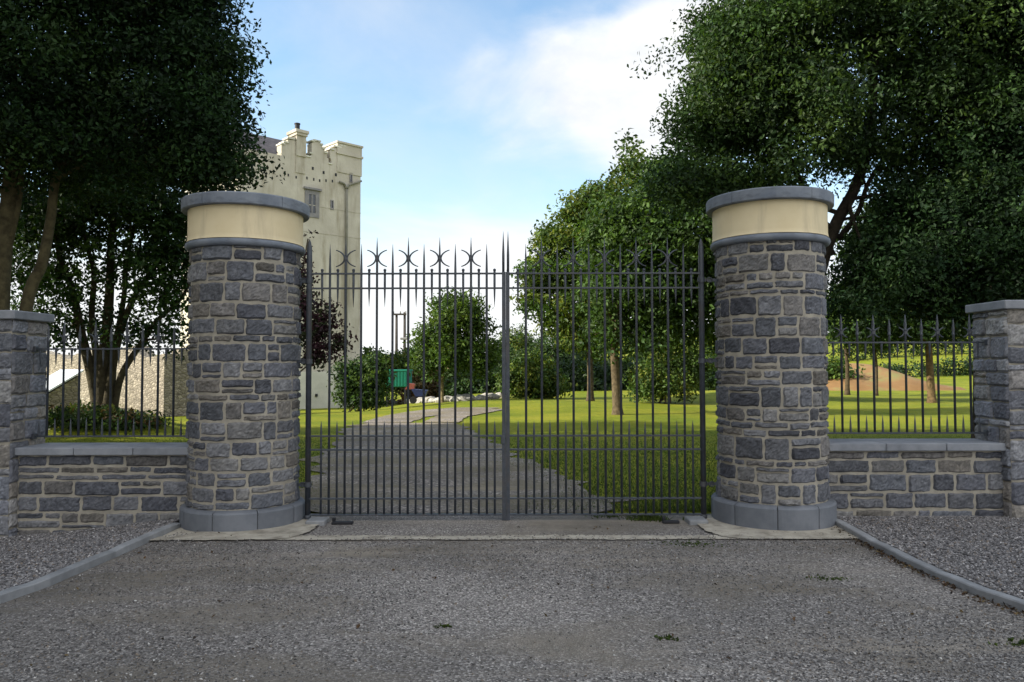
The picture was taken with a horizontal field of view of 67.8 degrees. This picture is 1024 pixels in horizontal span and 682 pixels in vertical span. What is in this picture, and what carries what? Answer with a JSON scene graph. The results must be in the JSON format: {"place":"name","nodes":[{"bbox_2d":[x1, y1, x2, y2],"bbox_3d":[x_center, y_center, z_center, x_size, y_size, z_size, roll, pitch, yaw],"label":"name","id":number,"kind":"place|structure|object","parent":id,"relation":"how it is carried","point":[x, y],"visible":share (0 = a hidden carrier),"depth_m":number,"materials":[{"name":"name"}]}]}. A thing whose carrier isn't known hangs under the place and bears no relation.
{"place":"outdoors","nodes":[
{"label":"outdoors","id":0,"kind":"place"},
{"bbox_2d":[299,407,640,512],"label":"driveway","id":1,"kind":"structure","parent":0,"point":[513,487],"depth_m":10.34,"materials":[{"name":"grey asphalt"}]},
{"bbox_2d":[0,0,1013,354],"label":"sky","id":2,"kind":"structure","parent":0,"point":[468,118],"materials":[{"name":"blue"}]},
{"bbox_2d":[45,336,972,513],"bbox_3d":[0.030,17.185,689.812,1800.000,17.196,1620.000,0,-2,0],"label":"lawn","id":3,"kind":"structure","parent":0,"point":[517,412],"depth_m":21.22,"materials":[{"name":"green plant"}]},
{"bbox_2d":[45,369,83,408],"bbox_3d":[-13.505,1.683,21.663,1.678,1.739,3.500,1,-3,-40],"label":"lean to shed","id":4,"kind":"object","parent":3,"relation":"on","point":[55,388],"visible":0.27,"depth_m":20.78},
{"bbox_2d":[0,83,208,407],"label":"tree","id":5,"kind":"object","parent":3,"relation":"on","point":[157,227],"visible":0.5,"depth_m":16.71,"materials":[{"name":"green plant"}]},
{"bbox_2d":[48,399,170,434],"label":"ivy undergrowth","id":6,"kind":"object","parent":3,"relation":"on","point":[102,412],"visible":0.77,"depth_m":15.77,"materials":[{"name":"green plant"}]},
{"bbox_2d":[46,345,189,416],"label":"stone outbuilding","id":7,"kind":"structure","parent":3,"relation":"on","point":[182,376],"depth_m":23.55,"materials":[{"name":"beige stone"}]},
{"bbox_2d":[0,0,285,311],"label":"tree","id":8,"kind":"object","parent":3,"relation":"on","point":[195,145],"visible":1,"depth_m":11.56,"materials":[{"name":"green plant"}]},
{"bbox_2d":[180,123,362,408],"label":"tower house","id":9,"kind":"structure","parent":3,"relation":"on","point":[323,183],"depth_m":46.50,"materials":[{"name":"stone"}]},
{"bbox_2d":[303,186,321,217],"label":"window","id":10,"kind":"structure","parent":9,"relation":"in","point":[311,194],"depth_m":45.91,"materials":[{"name":"grey glass"}]},
{"bbox_2d":[330,200,333,209],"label":"window","id":11,"kind":"structure","parent":9,"relation":"in","point":[331,201],"depth_m":46.82,"materials":[{"name":"grey glass"}]},
{"bbox_2d":[349,173,352,181],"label":"window","id":12,"kind":"structure","parent":9,"relation":"in","point":[350,176],"depth_m":47.81,"materials":[{"name":"grey glass"}]},
{"bbox_2d":[299,229,357,371],"bbox_3d":[-2.617,0.205,10.366,0.915,3.496,0.863,-1,-2,21],"label":"purple shrub","id":13,"kind":"object","parent":3,"relation":"on","point":[319,332],"visible":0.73,"depth_m":10.35,"materials":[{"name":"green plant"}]},
{"bbox_2d":[326,352,396,411],"bbox_3d":[-6.102,1.702,30.979,3.004,2.542,2.773,0,-2,0],"label":"bush","id":14,"kind":"object","parent":3,"relation":"on","point":[353,384],"visible":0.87,"depth_m":30.43,"materials":[{"name":"green plant"}]},
{"bbox_2d":[362,343,415,404],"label":"bush","id":15,"kind":"object","parent":3,"relation":"on","point":[398,356],"visible":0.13,"depth_m":51.42,"materials":[{"name":"green plant"}]},
{"bbox_2d":[385,369,412,406],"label":"metal container","id":16,"kind":"object","parent":3,"relation":"on","point":[401,379],"visible":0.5,"depth_m":43.96,"materials":[{"name":"green metal"}]},
{"bbox_2d":[394,311,409,389],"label":"utility pole","id":17,"kind":"object","parent":3,"relation":"on","point":[404,338],"visible":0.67,"depth_m":74.96,"materials":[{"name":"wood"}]},
{"bbox_2d":[386,343,432,392],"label":"bush","id":18,"kind":"object","parent":3,"relation":"on","point":[406,356],"visible":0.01,"depth_m":53.75,"materials":[{"name":"green plant"}]},
{"bbox_2d":[405,383,427,403],"bbox_3d":[-4.513,2.633,37.933,1.614,1.064,0.600,0,-2,0],"label":"garden cart","id":19,"kind":"object","parent":3,"relation":"on","point":[416,392],"visible":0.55,"depth_m":37.74,"materials":[{"name":"blue paint"}]},
{"bbox_2d":[389,360,453,404],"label":"bush","id":20,"kind":"object","parent":3,"relation":"on","point":[432,388],"visible":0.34,"depth_m":48.88,"materials":[{"name":"green plant"}]},
{"bbox_2d":[382,392,501,403],"bbox_3d":[-4.450,3.446,44.178,3.847,1.487,21.795,1,-2,-17],"label":"rubble edging","id":21,"kind":"object","parent":3,"relation":"on","point":[463,397],"visible":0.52,"depth_m":35.23,"materials":[{"name":"stone"}]},
{"bbox_2d":[402,286,501,402],"bbox_3d":[-2.558,0.190,33.971,4.822,5.318,3.732,0,-2,0],"label":"tree","id":22,"kind":"object","parent":3,"relation":"on","point":[463,344],"visible":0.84,"depth_m":33.42,"materials":[{"name":"green plant"}]},
{"bbox_2d":[425,409,501,421],"bbox_3d":[-1.589,2.249,23.313,1.594,0.033,6.270,-1,-2,12],"label":"driveway fork","id":23,"kind":"object","parent":3,"relation":"on","point":[449,416],"visible":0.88,"depth_m":23.54,"materials":[{"name":"grey asphalt"}]},
{"bbox_2d":[434,359,501,395],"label":"bush","id":24,"kind":"object","parent":3,"relation":"on","point":[463,386],"visible":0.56,"depth_m":44.74,"materials":[{"name":"green plant"}]},
{"bbox_2d":[465,332,520,369],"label":"bush","id":25,"kind":"object","parent":3,"relation":"on","point":[511,354],"visible":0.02,"depth_m":59.86,"materials":[{"name":"green plant"}]},
{"bbox_2d":[496,320,543,355],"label":"bush","id":26,"kind":"object","parent":3,"relation":"on","point":[521,343],"visible":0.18,"depth_m":74.53,"materials":[{"name":"green plant"}]},
{"bbox_2d":[491,347,577,398],"bbox_3d":[1.105,1.748,36.881,4.262,2.968,3.111,0,-2,0],"label":"bush","id":27,"kind":"object","parent":3,"relation":"on","point":[517,378],"visible":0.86,"depth_m":36.41,"materials":[{"name":"green plant"}]},
{"bbox_2d":[510,330,597,368],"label":"bush","id":28,"kind":"object","parent":3,"relation":"on","point":[552,351],"visible":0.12,"depth_m":61.56,"materials":[{"name":"green plant"}]},
{"bbox_2d":[409,331,716,366],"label":"woodland","id":29,"kind":"object","parent":3,"relation":"on","point":[623,351],"visible":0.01,"depth_m":108.99,"materials":[{"name":"green plant"}]},
{"bbox_2d":[547,350,611,390],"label":"bush","id":30,"kind":"object","parent":3,"relation":"on","point":[580,374],"visible":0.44,"depth_m":47.05,"materials":[{"name":"green plant"}]},
{"bbox_2d":[506,135,672,400],"bbox_3d":[3.592,-3.032,31.670,7.657,11.227,5.491,0,-2,0],"label":"tree","id":31,"kind":"object","parent":3,"relation":"on","point":[558,235],"visible":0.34,"depth_m":31.02,"materials":[{"name":"green plant"}]},
{"bbox_2d":[581,362,633,389],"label":"bush","id":32,"kind":"object","parent":3,"relation":"on","point":[599,371],"visible":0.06,"depth_m":48.78,"materials":[{"name":"green plant"}]},
{"bbox_2d":[595,353,644,389],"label":"bush","id":33,"kind":"object","parent":3,"relation":"on","point":[629,363],"visible":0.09,"depth_m":49.25,"materials":[{"name":"green plant"}]},
{"bbox_2d":[562,128,741,414],"bbox_3d":[5.042,-2.091,23.624,6.993,8.968,5.477,0,-2,0],"label":"tree","id":34,"kind":"object","parent":3,"relation":"on","point":[624,226],"visible":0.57,"depth_m":23.04,"materials":[{"name":"green plant"}]},
{"bbox_2d":[622,342,716,403],"bbox_3d":[6.168,1.188,29.913,3.840,2.755,2.951,0,-2,0],"label":"bush","id":35,"kind":"object","parent":3,"relation":"on","point":[660,376],"visible":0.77,"depth_m":29.42,"materials":[{"name":"green plant"}]},
{"bbox_2d":[677,350,717,390],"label":"bush","id":36,"kind":"object","parent":3,"relation":"on","point":[711,384],"visible":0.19,"depth_m":46.64,"materials":[{"name":"green plant"}]},
{"bbox_2d":[627,0,1023,323],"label":"tree","id":37,"kind":"object","parent":3,"relation":"on","point":[757,75],"visible":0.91,"depth_m":12.53,"materials":[{"name":"green plant"}]},
{"bbox_2d":[826,354,865,382],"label":"bush","id":38,"kind":"object","parent":3,"relation":"on","point":[833,369],"visible":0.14,"depth_m":48.81,"materials":[{"name":"green plant"}]},
{"bbox_2d":[826,286,879,394],"bbox_3d":[17.508,-0.178,39.914,4.081,6.215,3.969,0,-2,0],"label":"tree","id":39,"kind":"object","parent":3,"relation":"on","point":[847,379],"visible":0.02,"depth_m":39.86,"materials":[{"name":"green plant"}]},
{"bbox_2d":[859,339,903,395],"bbox_3d":[19.126,-0.156,39.924,3.737,6.251,4.036,-1,-2,31],"label":"tree","id":40,"kind":"object","parent":3,"relation":"on","point":[885,348],"visible":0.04,"depth_m":39.90,"materials":[{"name":"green plant"}]},
{"bbox_2d":[826,363,965,390],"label":"earth bank","id":41,"kind":"structure","parent":3,"relation":"on","point":[897,382],"depth_m":47.83,"materials":[{"name":"beige soil"}]},
{"bbox_2d":[826,202,972,402],"bbox_3d":[16.737,-1.609,31.037,8.846,8.454,5.515,0,-2,0],"label":"tree","id":42,"kind":"object","parent":3,"relation":"on","point":[913,332],"visible":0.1,"depth_m":30.42,"materials":[{"name":"green plant"}]},
{"bbox_2d":[828,341,972,360],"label":"hedge","id":43,"kind":"object","parent":3,"relation":"on","point":[861,357],"visible":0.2,"depth_m":95.92,"materials":[{"name":"green plant"}]},
{"bbox_2d":[825,0,1023,437],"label":"tree","id":44,"kind":"object","parent":3,"relation":"on","point":[975,255],"visible":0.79,"depth_m":11.96,"materials":[{"name":"green plant"}]},
{"bbox_2d":[878,355,972,377],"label":"hedge","id":45,"kind":"object","parent":3,"relation":"on","point":[963,371],"visible":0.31,"depth_m":71.58,"materials":[{"name":"green plant"}]},
{"bbox_2d":[0,514,1023,681],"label":"gravel forecourt","id":46,"kind":"structure","parent":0,"point":[573,650],"depth_m":4.63,"materials":[{"name":"grey gravel"}]},
{"bbox_2d":[0,310,54,536],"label":"wall pillar","id":47,"kind":"structure","parent":46,"relation":"on","point":[22,389],"depth_m":7.37,"materials":[{"name":"stone"}]},
{"bbox_2d":[0,518,178,588],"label":"gravel bed","id":48,"kind":"object","parent":46,"relation":"on","point":[27,536],"visible":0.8,"depth_m":6.77,"materials":[{"name":"grey gravel"}]},
{"bbox_2d":[0,516,1023,599],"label":"bed stone chips","id":49,"kind":"object","parent":48,"relation":"on","point":[60,562],"visible":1,"depth_m":6.28,"materials":[{"name":"grey gravel"}]},
{"bbox_2d":[0,523,179,603],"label":"kerb","id":50,"kind":"structure","parent":46,"relation":"on","point":[46,581],"depth_m":5.64,"materials":[{"name":"concrete"}]},
{"bbox_2d":[15,442,188,533],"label":"garden wall","id":51,"kind":"structure","parent":46,"relation":"on","point":[62,487],"depth_m":7.38,"materials":[{"name":"stone"}]},
{"bbox_2d":[151,516,318,539],"bbox_3d":[-2.641,1.746,7.118,1.658,0.034,1.158,0,-2,0],"label":"concrete pad","id":52,"kind":"object","parent":46,"relation":"on","point":[294,529],"visible":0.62,"depth_m":6.79,"materials":[{"name":"grey concrete"}]},
{"bbox_2d":[305,517,328,525],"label":"pivot block","id":53,"kind":"structure","parent":52,"relation":"on","point":[322,521],"depth_m":7.22,"materials":[{"name":"concrete"}]},
{"bbox_2d":[179,191,309,531],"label":"gate pillar","id":54,"kind":"structure","parent":46,"relation":"on","point":[246,251],"depth_m":7.05,"materials":[{"name":"stone"}]},
{"bbox_2d":[30,321,189,438],"bbox_3d":[-3.962,0.387,7.632,1.685,1.186,0.056,0,-2,0],"label":"railing","id":55,"kind":"object","parent":54,"relation":"attached to","point":[95,349],"visible":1,"depth_m":7.62,"materials":[{"name":"metal"}]},
{"bbox_2d":[296,233,505,520],"bbox_3d":[-1.103,0.334,7.493,2.083,2.840,0.072,0,-2,0],"label":"gate leaf","id":56,"kind":"object","parent":54,"relation":"attached to","point":[308,362],"visible":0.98,"depth_m":7.47,"materials":[{"name":"paint"}]},
{"bbox_2d":[331,517,353,524],"bbox_3d":[-1.616,1.718,7.266,0.200,0.060,0.060,0,-2,0],"label":"gate stop","id":57,"kind":"object","parent":46,"relation":"on","point":[334,522],"visible":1,"depth_m":7.24,"materials":[{"name":"black metal"}]},
{"bbox_2d":[433,623,451,628],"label":"weed","id":58,"kind":"object","parent":46,"relation":"on","point":[444,626],"visible":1,"depth_m":4.39,"materials":[{"name":"green plant"}]},
{"bbox_2d":[150,534,857,540],"bbox_3d":[0.003,1.726,6.655,6.700,0.022,0.230,0,-2,0],"label":"concrete threshold","id":59,"kind":"object","parent":46,"relation":"on","point":[378,537],"visible":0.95,"depth_m":6.65,"materials":[{"name":"grey concrete"}]},
{"bbox_2d":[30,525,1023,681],"bbox_3d":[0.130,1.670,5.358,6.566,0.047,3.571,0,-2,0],"label":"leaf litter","id":60,"kind":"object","parent":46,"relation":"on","point":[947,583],"visible":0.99,"depth_m":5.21,"materials":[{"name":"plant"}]},
{"bbox_2d":[583,511,636,518],"bbox_3d":[1.029,1.742,7.649,0.622,0.049,0.254,0,-2,-8],"label":"weed","id":61,"kind":"object","parent":46,"relation":"on","point":[608,516],"visible":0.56,"depth_m":7.60,"materials":[{"name":"green plant"}]},
{"bbox_2d":[618,511,684,521],"bbox_3d":[1.365,1.716,7.437,0.665,0.092,0.249,-1,-2,14],"label":"weed","id":62,"kind":"object","parent":46,"relation":"on","point":[644,518],"visible":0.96,"depth_m":7.42,"materials":[{"name":"green plant"}]},
{"bbox_2d":[650,633,678,641],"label":"weed","id":63,"kind":"object","parent":46,"relation":"on","point":[669,636],"visible":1,"depth_m":4.19,"materials":[{"name":"green plant"}]},
{"bbox_2d":[662,516,679,523],"bbox_3d":[1.519,1.713,7.287,0.160,0.060,0.060,0,-2,0],"label":"gate stop","id":64,"kind":"object","parent":46,"relation":"on","point":[664,521],"visible":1,"depth_m":7.26,"materials":[{"name":"black metal"}]},
{"bbox_2d":[648,536,737,547],"bbox_3d":[1.537,1.710,6.449,0.690,0.032,0.414,-1,-2,28],"label":"weed","id":65,"kind":"object","parent":46,"relation":"on","point":[696,543],"visible":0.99,"depth_m":6.43,"materials":[{"name":"green plant"}]},
{"bbox_2d":[706,186,836,530],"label":"gate pillar","id":66,"kind":"structure","parent":46,"relation":"on","point":[769,245],"depth_m":7.05,"materials":[{"name":"stone"}]},
{"bbox_2d":[506,237,718,520],"bbox_3d":[1.003,0.330,7.493,2.126,2.840,0.072,0,-2,0],"label":"gate leaf","id":67,"kind":"object","parent":66,"relation":"attached to","point":[702,359],"visible":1,"depth_m":7.47,"materials":[{"name":"paint"}]},
{"bbox_2d":[827,315,988,435],"bbox_3d":[3.908,0.339,7.633,1.715,1.218,0.056,0,-2,0],"label":"railing","id":68,"kind":"object","parent":66,"relation":"attached to","point":[937,342],"visible":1,"depth_m":7.62,"materials":[{"name":"metal"}]},
{"bbox_2d":[698,515,857,538],"bbox_3d":[2.571,1.720,7.116,1.660,0.001,1.140,0,-2,0],"label":"concrete pad","id":69,"kind":"object","parent":46,"relation":"on","point":[722,528],"visible":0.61,"depth_m":6.79,"materials":[{"name":"grey concrete"}]},
{"bbox_2d":[685,516,708,524],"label":"pivot block","id":70,"kind":"structure","parent":69,"relation":"on","point":[693,520],"depth_m":7.23,"materials":[{"name":"concrete"}]},
{"bbox_2d":[806,574,851,581],"bbox_3d":[2.248,1.673,5.380,0.337,0.032,0.182,0,-2,0],"label":"weed","id":71,"kind":"object","parent":46,"relation":"on","point":[821,578],"visible":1,"depth_m":5.37,"materials":[{"name":"green plant"}]},
{"bbox_2d":[828,438,1006,515],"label":"garden wall","id":72,"kind":"structure","parent":46,"relation":"on","point":[924,477],"depth_m":7.38,"materials":[{"name":"stone"}]},
{"bbox_2d":[835,518,1023,611],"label":"kerb","id":73,"kind":"structure","parent":46,"relation":"on","point":[963,584],"depth_m":5.38,"materials":[{"name":"concrete"}]},
{"bbox_2d":[837,515,1023,597],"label":"gravel bed","id":74,"kind":"object","parent":46,"relation":"on","point":[976,550],"visible":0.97,"depth_m":6.40,"materials":[{"name":"grey gravel"}]},
{"bbox_2d":[965,300,1023,517],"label":"wall pillar","id":75,"kind":"structure","parent":46,"relation":"on","point":[998,370],"depth_m":7.35,"materials":[{"name":"stone"}]},
{"bbox_2d":[988,636,1023,646],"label":"weed","id":76,"kind":"object","parent":46,"relation":"on","point":[1012,644],"visible":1,"depth_m":4.10,"materials":[{"name":"green plant"}]}
]}

